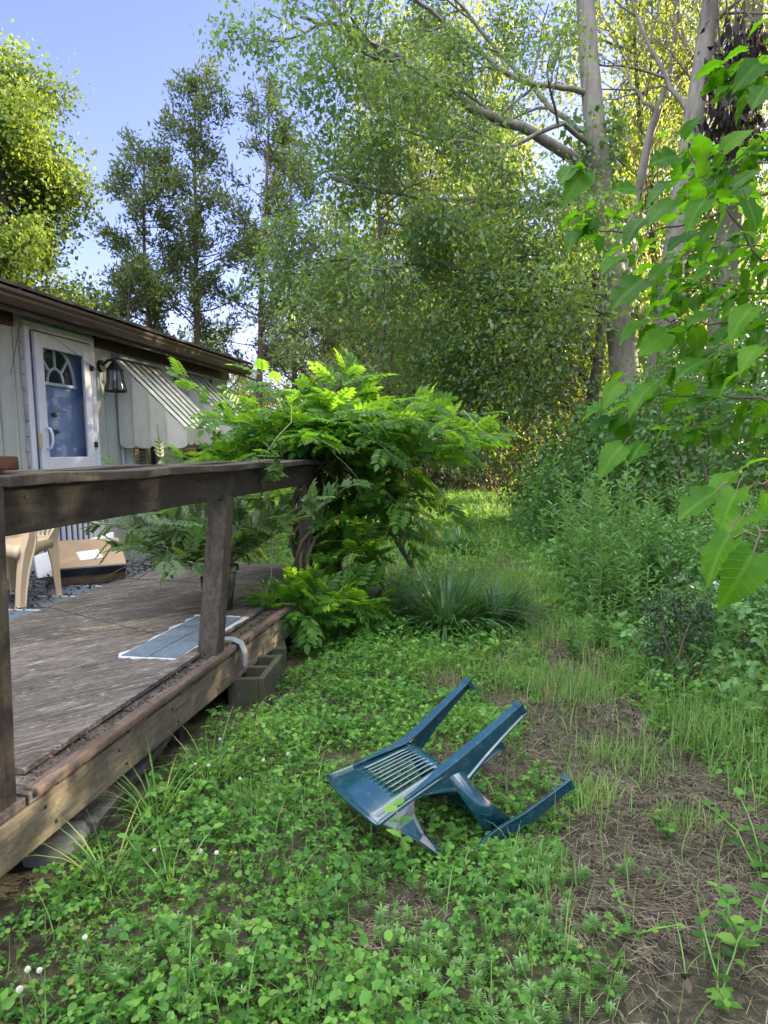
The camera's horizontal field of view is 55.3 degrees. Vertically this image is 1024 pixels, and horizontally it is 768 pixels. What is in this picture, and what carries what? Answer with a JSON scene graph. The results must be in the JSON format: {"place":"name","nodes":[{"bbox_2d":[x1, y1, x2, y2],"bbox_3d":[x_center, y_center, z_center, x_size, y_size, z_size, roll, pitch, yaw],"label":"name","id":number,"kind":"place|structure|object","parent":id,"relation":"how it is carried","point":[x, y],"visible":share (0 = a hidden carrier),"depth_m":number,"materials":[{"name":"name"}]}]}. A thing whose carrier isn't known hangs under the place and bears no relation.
{"place":"outdoors","nodes":[
{"label":"outdoors","id":0,"kind":"place"},
{"bbox_2d":[0,456,18,470],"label":"timber block","id":1,"kind":"structure","parent":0,"point":[9,462],"depth_m":2.16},
{"bbox_2d":[0,454,767,1023],"bbox_3d":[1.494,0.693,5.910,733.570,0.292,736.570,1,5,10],"label":"ground","id":2,"kind":"structure","parent":0,"point":[12,880],"depth_m":2.26,"materials":[{"name":"plant"}]},
{"bbox_2d":[22,820,91,867],"bbox_3d":[-1.084,1.116,2.435,0.178,0.130,0.258,1,5,10],"label":"flat stone","id":3,"kind":"object","parent":2,"relation":"on","point":[62,838],"visible":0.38,"depth_m":2.37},
{"bbox_2d":[0,19,120,314],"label":"maple tree","id":4,"kind":"object","parent":2,"relation":"on","point":[34,175],"visible":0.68,"depth_m":14.97,"materials":[{"name":"green plant"}]},
{"bbox_2d":[70,734,172,833],"bbox_3d":[-1.013,1.020,2.922,0.110,0.046,0.840,12,7,2],"label":"loose plank","id":5,"kind":"object","parent":2,"relation":"on","point":[102,803],"visible":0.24,"depth_m":2.68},
{"bbox_2d":[26,792,218,907],"bbox_3d":[-0.858,1.000,2.165,0.715,0.368,0.518,0,5,-6],"label":"grass clump","id":6,"kind":"object","parent":2,"relation":"on","point":[104,871],"visible":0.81,"depth_m":2.21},
{"bbox_2d":[0,277,253,579],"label":"mobile home","id":7,"kind":"object","parent":2,"relation":"on","point":[82,386],"visible":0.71,"depth_m":6.87,"materials":[{"name":"metal"}]},
{"bbox_2d":[29,332,86,552],"bbox_3d":[-2.922,-0.550,6.584,0.075,1.990,0.959,1,5,10],"label":"door","id":8,"kind":"structure","parent":7,"relation":"in","point":[62,371],"depth_m":6.63,"materials":[{"name":"blue paint"}]},
{"bbox_2d":[31,331,99,551],"bbox_3d":[-2.792,-0.559,6.571,0.096,1.950,0.932,1,5,10],"label":"storm door","id":9,"kind":"structure","parent":7,"relation":"in","point":[39,341],"depth_m":6.47,"materials":[{"name":"white metal"}]},
{"bbox_2d":[121,376,162,464],"bbox_3d":[-2.636,-0.954,7.897,0.110,1.000,0.920,1,5,10],"label":"window","id":10,"kind":"structure","parent":7,"relation":"in","point":[153,459],"depth_m":8.16,"materials":[{"name":"glass"}]},
{"bbox_2d":[92,235,195,340],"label":"cedar tree","id":11,"kind":"object","parent":2,"relation":"on","point":[144,279],"visible":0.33,"depth_m":16.81,"materials":[{"name":"green plant"}]},
{"bbox_2d":[86,120,212,333],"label":"cedar tree","id":12,"kind":"object","parent":2,"relation":"on","point":[119,243],"visible":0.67,"depth_m":17.95,"materials":[{"name":"green plant"}]},
{"bbox_2d":[89,729,234,857],"bbox_3d":[-0.836,0.964,2.604,0.518,0.368,0.715,0,5,5],"label":"grass clump","id":13,"kind":"object","parent":2,"relation":"on","point":[145,804],"visible":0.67,"depth_m":2.60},
{"bbox_2d":[117,822,224,898],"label":"young weed","id":14,"kind":"object","parent":2,"relation":"on","point":[136,846],"visible":0.91,"depth_m":2.16,"materials":[{"name":"green plant"}]},
{"bbox_2d":[136,52,268,392],"bbox_3d":[-4.491,-5.686,18.584,3.392,11.274,3.648,1,5,10],"label":"cedar tree","id":15,"kind":"object","parent":2,"relation":"on","point":[196,220],"visible":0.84,"depth_m":18.02,"materials":[{"name":"green plant"}]},
{"bbox_2d":[134,705,278,815],"bbox_3d":[-0.638,0.945,2.831,0.518,0.368,0.715,0,5,5],"label":"grass clump","id":16,"kind":"object","parent":2,"relation":"on","point":[211,774],"visible":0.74,"depth_m":2.89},
{"bbox_2d":[0,459,414,878],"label":"wooden deck","id":17,"kind":"structure","parent":2,"relation":"on","point":[40,807],"depth_m":2.79,"materials":[{"name":"brown wood"}]},
{"bbox_2d":[5,527,62,608],"bbox_3d":[-2.477,0.215,4.969,0.555,0.760,0.553,1,5,18],"label":"plastic chair","id":18,"kind":"object","parent":17,"relation":"on","point":[23,550],"visible":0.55,"depth_m":4.86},
{"bbox_2d":[8,596,73,607],"bbox_3d":[-2.247,0.597,4.888,0.360,0.010,0.360,-1,4,8],"label":"shingle strip","id":19,"kind":"object","parent":17,"relation":"on","point":[57,599],"visible":0.39,"depth_m":4.89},
{"bbox_2d":[43,585,99,594],"bbox_3d":[-2.200,0.564,5.285,0.360,0.008,0.340,-1,5,11],"label":"shingle strip","id":20,"kind":"object","parent":17,"relation":"on","point":[75,591],"visible":0.5,"depth_m":5.28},
{"bbox_2d":[33,532,113,577],"bbox_3d":[-2.507,0.344,5.975,0.634,0.309,0.111,-4,6,-40],"label":"foam sheet","id":21,"kind":"object","parent":17,"relation":"on","point":[42,564],"visible":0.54,"depth_m":5.80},
{"bbox_2d":[51,537,126,585],"bbox_3d":[-2.287,0.377,5.656,0.510,0.159,0.411,-3,30,-28],"label":"cardboard box","id":22,"kind":"object","parent":17,"relation":"on","point":[78,564],"visible":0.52,"depth_m":5.56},
{"bbox_2d":[9,608,199,774],"bbox_3d":[-1.623,0.710,3.455,1.390,0.020,2.164,1,5,10],"label":"plywood sheet","id":23,"kind":"object","parent":17,"relation":"on","point":[74,677],"visible":0.72,"depth_m":3.23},
{"bbox_2d":[48,579,278,635],"bbox_3d":[-1.473,0.606,4.697,1.450,0.020,1.759,1,5,10],"label":"plywood sheet","id":24,"kind":"object","parent":17,"relation":"on","point":[151,606],"visible":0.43,"depth_m":4.71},
{"bbox_2d":[118,615,248,659],"bbox_3d":[-1.050,0.657,3.936,0.356,0.008,0.959,1,5,10],"label":"roofing shingle","id":25,"kind":"object","parent":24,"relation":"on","point":[175,642],"visible":0.75,"depth_m":3.76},
{"bbox_2d":[200,563,238,609],"bbox_3d":[-1.038,0.470,4.591,0.259,0.275,0.259,1,5,10],"label":"flower pot","id":26,"kind":"object","parent":24,"relation":"on","point":[233,568],"visible":0.23,"depth_m":4.55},
{"bbox_2d":[80,424,373,586],"bbox_3d":[-0.955,-0.062,4.668,1.708,0.987,1.579,-3,6,-35],"label":"potted plant","id":27,"kind":"object","parent":26,"relation":"in","point":[183,535],"visible":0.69,"depth_m":4.36,"materials":[{"name":"green plant"}]},
{"bbox_2d":[129,562,321,585],"bbox_3d":[-1.236,0.503,5.948,1.400,0.020,1.045,1,5,10],"label":"plywood sheet","id":28,"kind":"object","parent":17,"relation":"on","point":[251,574],"visible":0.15,"depth_m":5.82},
{"bbox_2d":[225,636,247,665],"bbox_3d":[-0.778,0.723,3.823,0.193,0.128,0.062,3,6,34],"label":"flashing strip","id":29,"kind":"object","parent":17,"relation":"attached to","point":[240,643],"visible":0.9,"depth_m":3.79,"materials":[{"name":"grey metal"}]},
{"bbox_2d":[153,348,522,655],"bbox_3d":[-0.374,-0.193,5.597,2.805,2.185,2.452,1,5,10],"label":"wisteria vine","id":30,"kind":"object","parent":17,"relation":"attached to","point":[370,434],"visible":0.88,"depth_m":5.39,"materials":[{"name":"green plant"}]},
{"bbox_2d":[182,317,274,458],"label":"woodland tree","id":31,"kind":"object","parent":2,"relation":"on","point":[241,380],"visible":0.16,"depth_m":27.93,"materials":[{"name":"green plant"}]},
{"bbox_2d":[227,654,284,706],"bbox_3d":[-0.686,0.926,3.975,0.200,0.190,0.400,-2,6,7],"label":"concrete block","id":32,"kind":"object","parent":2,"relation":"on","point":[258,680],"depth_m":3.79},
{"bbox_2d":[187,64,325,494],"bbox_3d":[-3.450,-5.841,19.602,3.730,11.414,3.620,2,5,26],"label":"cedar tree","id":33,"kind":"object","parent":2,"relation":"on","point":[270,191],"visible":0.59,"depth_m":18.96,"materials":[{"name":"green plant"}]},
{"bbox_2d":[227,369,289,413],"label":"woodland tree","id":34,"kind":"object","parent":2,"relation":"on","point":[267,395],"visible":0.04,"depth_m":31.66,"materials":[{"name":"green plant"}]},
{"bbox_2d":[267,639,286,666],"bbox_3d":[-0.709,0.865,4.588,0.180,0.120,0.380,-1,5,-10],"label":"concrete block","id":35,"kind":"object","parent":2,"relation":"on","point":[280,648],"depth_m":4.41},
{"bbox_2d":[237,116,349,489],"bbox_3d":[-2.261,-5.838,21.149,4.205,11.159,3.066,7,8,54],"label":"cedar tree","id":36,"kind":"object","parent":2,"relation":"on","point":[311,190],"visible":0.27,"depth_m":21.29,"materials":[{"name":"green plant"}]},
{"bbox_2d":[252,262,368,405],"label":"woodland tree","id":37,"kind":"object","parent":2,"relation":"on","point":[308,373],"visible":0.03,"depth_m":27.11,"materials":[{"name":"green plant"}]},
{"bbox_2d":[251,203,455,506],"bbox_3d":[-0.345,-3.025,15.161,4.127,6.546,4.275,-2,5,-25],"label":"cedar tree","id":38,"kind":"object","parent":2,"relation":"on","point":[287,350],"visible":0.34,"depth_m":15.01,"materials":[{"name":"green plant"}]},
{"bbox_2d":[70,722,666,1023],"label":"bedstraw","id":39,"kind":"object","parent":2,"relation":"on","point":[546,1017],"visible":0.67,"depth_m":1.86,"materials":[{"name":"green dry plant"}]},
{"bbox_2d":[284,57,473,407],"bbox_3d":[-0.145,-6.811,22.207,5.784,12.943,6.771,1,5,7],"label":"woodland tree","id":40,"kind":"object","parent":2,"relation":"on","point":[388,230],"visible":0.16,"depth_m":21.54,"materials":[{"name":"green plant"}]},
{"bbox_2d":[0,485,767,1023],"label":"ground cover","id":41,"kind":"object","parent":2,"relation":"on","point":[134,1005],"visible":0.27,"depth_m":2.31,"materials":[{"name":"green plant"}]},
{"bbox_2d":[0,486,767,1023],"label":"grass","id":42,"kind":"structure","parent":2,"relation":"on","point":[570,676],"depth_m":3.33,"materials":[{"name":"plant"}]},
{"bbox_2d":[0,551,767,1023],"bbox_3d":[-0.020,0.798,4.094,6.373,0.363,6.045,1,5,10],"label":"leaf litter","id":43,"kind":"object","parent":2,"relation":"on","point":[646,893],"visible":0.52,"depth_m":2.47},
{"bbox_2d":[0,567,767,1023],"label":"straw","id":44,"kind":"object","parent":2,"relation":"on","point":[672,887],"visible":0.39,"depth_m":2.26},
{"bbox_2d":[385,798,416,868],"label":"young weed","id":45,"kind":"object","parent":2,"relation":"on","point":[404,844],"visible":0.93,"depth_m":2.20,"materials":[{"name":"green plant"}]},
{"bbox_2d":[319,0,513,485],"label":"woodland tree","id":46,"kind":"object","parent":2,"relation":"on","point":[367,131],"visible":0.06,"depth_m":26.89,"materials":[{"name":"green plant"}]},
{"bbox_2d":[369,569,463,632],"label":"grass clump","id":47,"kind":"object","parent":2,"relation":"on","point":[397,596],"visible":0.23,"depth_m":5.57,"materials":[{"name":"green plant"}]},
{"bbox_2d":[363,167,476,481],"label":"woodland tree","id":48,"kind":"object","parent":2,"relation":"on","point":[443,226],"depth_m":27.19,"materials":[{"name":"green plant"}]},
{"bbox_2d":[190,0,660,496],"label":"oak tree","id":49,"kind":"object","parent":2,"relation":"on","point":[594,138],"visible":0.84,"depth_m":11.07,"materials":[{"name":"green plant"}]},
{"bbox_2d":[391,432,459,489],"bbox_3d":[0.394,-1.842,21.433,3.944,2.931,1.975,1,5,10],"label":"brush","id":50,"kind":"object","parent":2,"relation":"on","point":[431,471],"visible":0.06,"depth_m":21.14,"materials":[{"name":"green plant"}]},
{"bbox_2d":[358,558,540,649],"bbox_3d":[0.429,0.754,5.351,1.484,0.831,1.288,2,5,24],"label":"grass clump","id":51,"kind":"object","parent":2,"relation":"on","point":[431,611],"visible":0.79,"depth_m":5.20,"materials":[{"name":"green plant"}]},
{"bbox_2d":[354,142,545,489],"bbox_3d":[2.147,-5.703,23.269,5.856,10.539,5.804,1,5,17],"label":"woodland tree","id":52,"kind":"object","parent":2,"relation":"on","point":[482,208],"visible":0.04,"depth_m":21.72,"materials":[{"name":"green plant"}]},
{"bbox_2d":[326,677,574,858],"bbox_3d":[0.217,0.948,2.595,0.650,0.474,0.475,-37,19,-20],"label":"plastic chair","id":53,"kind":"object","parent":2,"relation":"on","point":[362,791],"visible":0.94,"depth_m":2.46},
{"bbox_2d":[409,406,491,492],"bbox_3d":[1.554,-1.993,21.927,3.641,3.206,2.216,-1,5,-15],"label":"brush","id":54,"kind":"object","parent":2,"relation":"on","point":[435,481],"visible":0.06,"depth_m":21.79,"materials":[{"name":"green plant"}]},
{"bbox_2d":[426,520,502,554],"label":"grass clump","id":55,"kind":"object","parent":2,"relation":"on","point":[457,537],"visible":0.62,"depth_m":9.26,"materials":[{"name":"green plant"}]},
{"bbox_2d":[381,0,563,479],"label":"woodland tree","id":56,"kind":"object","parent":2,"relation":"on","point":[518,137],"visible":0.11,"depth_m":25.24,"materials":[{"name":"green plant"}]},
{"bbox_2d":[425,395,535,493],"bbox_3d":[2.666,-1.948,21.432,3.750,3.098,1.965,1,5,10],"label":"brush","id":57,"kind":"object","parent":2,"relation":"on","point":[468,485],"visible":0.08,"depth_m":21.41,"materials":[{"name":"green plant"}]},
{"bbox_2d":[439,568,558,640],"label":"grass clump","id":58,"kind":"object","parent":2,"relation":"on","point":[500,616],"visible":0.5,"depth_m":5.37,"materials":[{"name":"green plant"}]},
{"bbox_2d":[379,140,640,507],"bbox_3d":[2.321,-2.457,11.239,4.078,6.043,4.216,-3,6,-34],"label":"broadleaf tree","id":59,"kind":"object","parent":2,"relation":"on","point":[593,383],"visible":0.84,"depth_m":10.57,"materials":[{"name":"green plant"}]},
{"bbox_2d":[453,397,575,493],"bbox_3d":[3.670,-1.899,20.473,3.734,3.200,2.194,2,5,22],"label":"brush","id":60,"kind":"object","parent":2,"relation":"on","point":[495,484],"visible":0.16,"depth_m":20.40,"materials":[{"name":"green plant"}]},
{"bbox_2d":[431,108,650,470],"bbox_3d":[4.899,-5.694,22.172,6.444,10.709,6.387,3,5,28],"label":"woodland tree","id":61,"kind":"object","parent":2,"relation":"on","point":[565,231],"visible":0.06,"depth_m":21.30,"materials":[{"name":"green plant"}]},
{"bbox_2d":[478,389,605,500],"bbox_3d":[3.968,-1.499,17.522,3.534,2.856,1.951,1,5,10],"label":"brush","id":62,"kind":"object","parent":2,"relation":"on","point":[507,453],"visible":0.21,"depth_m":17.47,"materials":[{"name":"green plant"}]},
{"bbox_2d":[537,499,565,546],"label":"tall weed","id":63,"kind":"object","parent":2,"relation":"on","point":[548,527],"visible":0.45,"depth_m":9.00,"materials":[{"name":"green plant"}]},
{"bbox_2d":[498,414,607,518],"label":"honeysuckle thicket","id":64,"kind":"object","parent":2,"relation":"on","point":[529,473],"visible":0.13,"depth_m":12.40,"materials":[{"name":"green plant"}]},
{"bbox_2d":[546,479,589,576],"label":"tall weed","id":65,"kind":"object","parent":2,"relation":"on","point":[566,529],"visible":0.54,"depth_m":7.34,"materials":[{"name":"green plant"}]},
{"bbox_2d":[497,309,641,482],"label":"woodland tree","id":66,"kind":"object","parent":2,"relation":"on","point":[574,397],"visible":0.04,"depth_m":23.39,"materials":[{"name":"green plant"}]},
{"bbox_2d":[562,611,589,660],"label":"tall weed","id":67,"kind":"object","parent":2,"relation":"on","point":[570,637],"visible":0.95,"depth_m":4.57,"materials":[{"name":"green plant"}]},
{"bbox_2d":[555,466,597,558],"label":"tall weed","id":68,"kind":"object","parent":2,"relation":"on","point":[562,515],"visible":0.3,"depth_m":8.60,"materials":[{"name":"green plant"}]},
{"bbox_2d":[564,513,607,592],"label":"tall weed","id":69,"kind":"object","parent":2,"relation":"on","point":[583,563],"visible":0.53,"depth_m":6.51,"materials":[{"name":"green plant"}]},
{"bbox_2d":[566,476,610,565],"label":"tall weed","id":70,"kind":"object","parent":2,"relation":"on","point":[598,514],"visible":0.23,"depth_m":7.92,"materials":[{"name":"green plant"}]},
{"bbox_2d":[568,504,618,624],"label":"tall weed","id":71,"kind":"object","parent":2,"relation":"on","point":[581,570],"visible":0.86,"depth_m":5.55,"materials":[{"name":"green plant"}]},
{"bbox_2d":[498,1,707,468],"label":"woodland tree","id":72,"kind":"object","parent":2,"relation":"on","point":[631,106],"visible":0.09,"depth_m":24.02,"materials":[{"name":"green plant"}]},
{"bbox_2d":[586,585,621,646],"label":"tall weed","id":73,"kind":"object","parent":2,"relation":"on","point":[594,628],"visible":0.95,"depth_m":4.87,"materials":[{"name":"green plant"}]},
{"bbox_2d":[580,465,628,571],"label":"tall weed","id":74,"kind":"object","parent":2,"relation":"on","point":[602,516],"visible":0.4,"depth_m":7.24,"materials":[{"name":"green plant"}]},
{"bbox_2d":[506,375,709,551],"bbox_3d":[2.912,-0.606,9.551,2.597,2.346,2.261,1,5,10],"label":"honeysuckle thicket","id":75,"kind":"object","parent":2,"relation":"on","point":[548,462],"visible":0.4,"depth_m":9.36,"materials":[{"name":"green plant"}]},
{"bbox_2d":[579,460,646,609],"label":"tall weed","id":76,"kind":"object","parent":2,"relation":"on","point":[630,533],"visible":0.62,"depth_m":5.74,"materials":[{"name":"green plant"}]},
{"bbox_2d":[587,542,643,621],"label":"tall weed","id":77,"kind":"object","parent":2,"relation":"on","point":[625,603],"visible":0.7,"depth_m":5.48,"materials":[{"name":"green plant"}]},
{"bbox_2d":[595,482,658,592],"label":"tall weed","id":78,"kind":"object","parent":2,"relation":"on","point":[611,528],"visible":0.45,"depth_m":6.17,"materials":[{"name":"green plant"}]},
{"bbox_2d":[495,484,767,740],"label":"undergrowth","id":79,"kind":"object","parent":2,"relation":"on","point":[741,608],"visible":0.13,"depth_m":4.32,"materials":[{"name":"green plant"}]},
{"bbox_2d":[608,479,657,552],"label":"tall weed","id":80,"kind":"object","parent":2,"relation":"on","point":[634,515],"visible":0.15,"depth_m":7.31,"materials":[{"name":"green plant"}]},
{"bbox_2d":[532,0,745,387],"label":"woodland tree","id":81,"kind":"object","parent":2,"relation":"on","point":[640,136],"visible":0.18,"depth_m":19.21,"materials":[{"name":"green plant"}]},
{"bbox_2d":[614,529,667,609],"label":"tall weed","id":82,"kind":"object","parent":2,"relation":"on","point":[646,561],"visible":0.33,"depth_m":5.91,"materials":[{"name":"green plant"}]},
{"bbox_2d":[624,563,668,629],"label":"tall weed","id":83,"kind":"object","parent":2,"relation":"on","point":[638,597],"visible":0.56,"depth_m":5.23,"materials":[{"name":"green plant"}]},
{"bbox_2d":[609,878,685,937],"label":"young weed","id":84,"kind":"object","parent":2,"relation":"on","point":[625,928],"visible":0.95,"depth_m":1.95,"materials":[{"name":"green plant"}]},
{"bbox_2d":[532,0,767,311],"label":"broadleaf tree","id":85,"kind":"object","parent":2,"relation":"on","point":[657,109],"visible":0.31,"depth_m":15.99,"materials":[{"name":"green plant"}]},
{"bbox_2d":[631,489,676,593],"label":"tall weed","id":86,"kind":"object","parent":2,"relation":"on","point":[664,521],"visible":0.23,"depth_m":6.28,"materials":[{"name":"green plant"}]},
{"bbox_2d":[640,807,677,837],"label":"young weed","id":87,"kind":"object","parent":2,"relation":"on","point":[667,830],"visible":0.99,"depth_m":2.42,"materials":[{"name":"green plant"}]},
{"bbox_2d":[556,18,767,610],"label":"mulberry tree","id":88,"kind":"object","parent":2,"relation":"on","point":[744,571],"visible":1,"depth_m":2.19,"materials":[{"name":"green plant"}]},
{"bbox_2d":[560,330,765,517],"bbox_3d":[4.382,-1.180,11.325,3.251,3.146,2.233,1,5,10],"label":"honeysuckle thicket","id":89,"kind":"object","parent":2,"relation":"on","point":[663,379],"visible":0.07,"depth_m":11.29,"materials":[{"name":"green plant"}]},
{"bbox_2d":[566,0,767,503],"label":"broadleaf tree","id":90,"kind":"object","parent":2,"relation":"on","point":[693,106],"visible":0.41,"depth_m":13.89,"materials":[{"name":"green plant"}]},
{"bbox_2d":[688,0,767,161],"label":"dead vine","id":91,"kind":"object","parent":90,"relation":"hanging from","point":[723,120],"visible":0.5,"depth_m":13.56,"materials":[{"name":"brown plant"}]},
{"bbox_2d":[651,471,692,566],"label":"tall weed","id":92,"kind":"object","parent":2,"relation":"on","point":[656,508],"visible":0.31,"depth_m":7.44,"materials":[{"name":"green plant"}]},
{"bbox_2d":[652,546,696,603],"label":"tall weed","id":93,"kind":"object","parent":2,"relation":"on","point":[663,570],"visible":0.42,"depth_m":5.75,"materials":[{"name":"green plant"}]},
{"bbox_2d":[636,570,717,683],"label":"privet bush","id":94,"kind":"object","parent":2,"relation":"on","point":[675,614],"visible":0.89,"depth_m":4.11,"materials":[{"name":"green plant"}]},
{"bbox_2d":[595,0,767,478],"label":"broadleaf tree","id":95,"kind":"object","parent":2,"relation":"on","point":[729,226],"visible":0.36,"depth_m":14.85,"materials":[{"name":"green plant"}]},
{"bbox_2d":[596,334,767,539],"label":"honeysuckle thicket","id":96,"kind":"object","parent":2,"relation":"on","point":[660,454],"visible":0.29,"depth_m":8.42,"materials":[{"name":"green plant"}]},
{"bbox_2d":[664,457,706,566],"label":"tall weed","id":97,"kind":"object","parent":2,"relation":"on","point":[670,487],"visible":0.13,"depth_m":8.22,"materials":[{"name":"green plant"}]},
{"bbox_2d":[614,505,767,614],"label":"privet bush","id":98,"kind":"object","parent":2,"relation":"on","point":[670,550],"visible":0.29,"depth_m":5.95,"materials":[{"name":"green plant"}]},
{"bbox_2d":[642,0,767,477],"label":"woodland tree","id":99,"kind":"object","parent":2,"relation":"on","point":[678,107],"visible":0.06,"depth_m":18.98,"materials":[{"name":"green plant"}]},
{"bbox_2d":[649,297,767,504],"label":"honeysuckle thicket","id":100,"kind":"object","parent":2,"relation":"on","point":[744,342],"visible":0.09,"depth_m":10.69,"materials":[{"name":"green plant"}]},
{"bbox_2d":[662,485,767,618],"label":"privet bush","id":101,"kind":"object","parent":2,"relation":"on","point":[743,539],"visible":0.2,"depth_m":5.64,"materials":[{"name":"green plant"}]},
{"bbox_2d":[671,348,767,554],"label":"honeysuckle thicket","id":102,"kind":"object","parent":2,"relation":"on","point":[760,469],"visible":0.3,"depth_m":7.22,"materials":[{"name":"green plant"}]},
{"bbox_2d":[677,550,767,660],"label":"privet bush","id":103,"kind":"object","parent":2,"relation":"on","point":[742,635],"visible":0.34,"depth_m":4.53,"materials":[{"name":"green plant"}]},
{"bbox_2d":[691,910,756,1011],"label":"young weed","id":104,"kind":"object","parent":2,"relation":"on","point":[724,1000],"visible":0.98,"depth_m":1.73,"materials":[{"name":"green plant"}]},
{"bbox_2d":[701,787,767,878],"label":"young weed","id":105,"kind":"object","parent":2,"relation":"on","point":[755,862],"visible":0.98,"depth_m":2.31,"materials":[{"name":"green plant"}]},
{"bbox_2d":[706,872,767,957],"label":"young weed","id":106,"kind":"object","parent":2,"relation":"on","point":[733,920],"visible":0.87,"depth_m":1.88,"materials":[{"name":"green plant"}]},
{"bbox_2d":[742,501,767,611],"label":"tall weed","id":107,"kind":"object","parent":2,"relation":"on","point":[748,528],"visible":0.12,"depth_m":5.47,"materials":[{"name":"green plant"}]},
{"bbox_2d":[0,0,767,453],"label":"sky","id":108,"kind":"structure","parent":0,"point":[126,50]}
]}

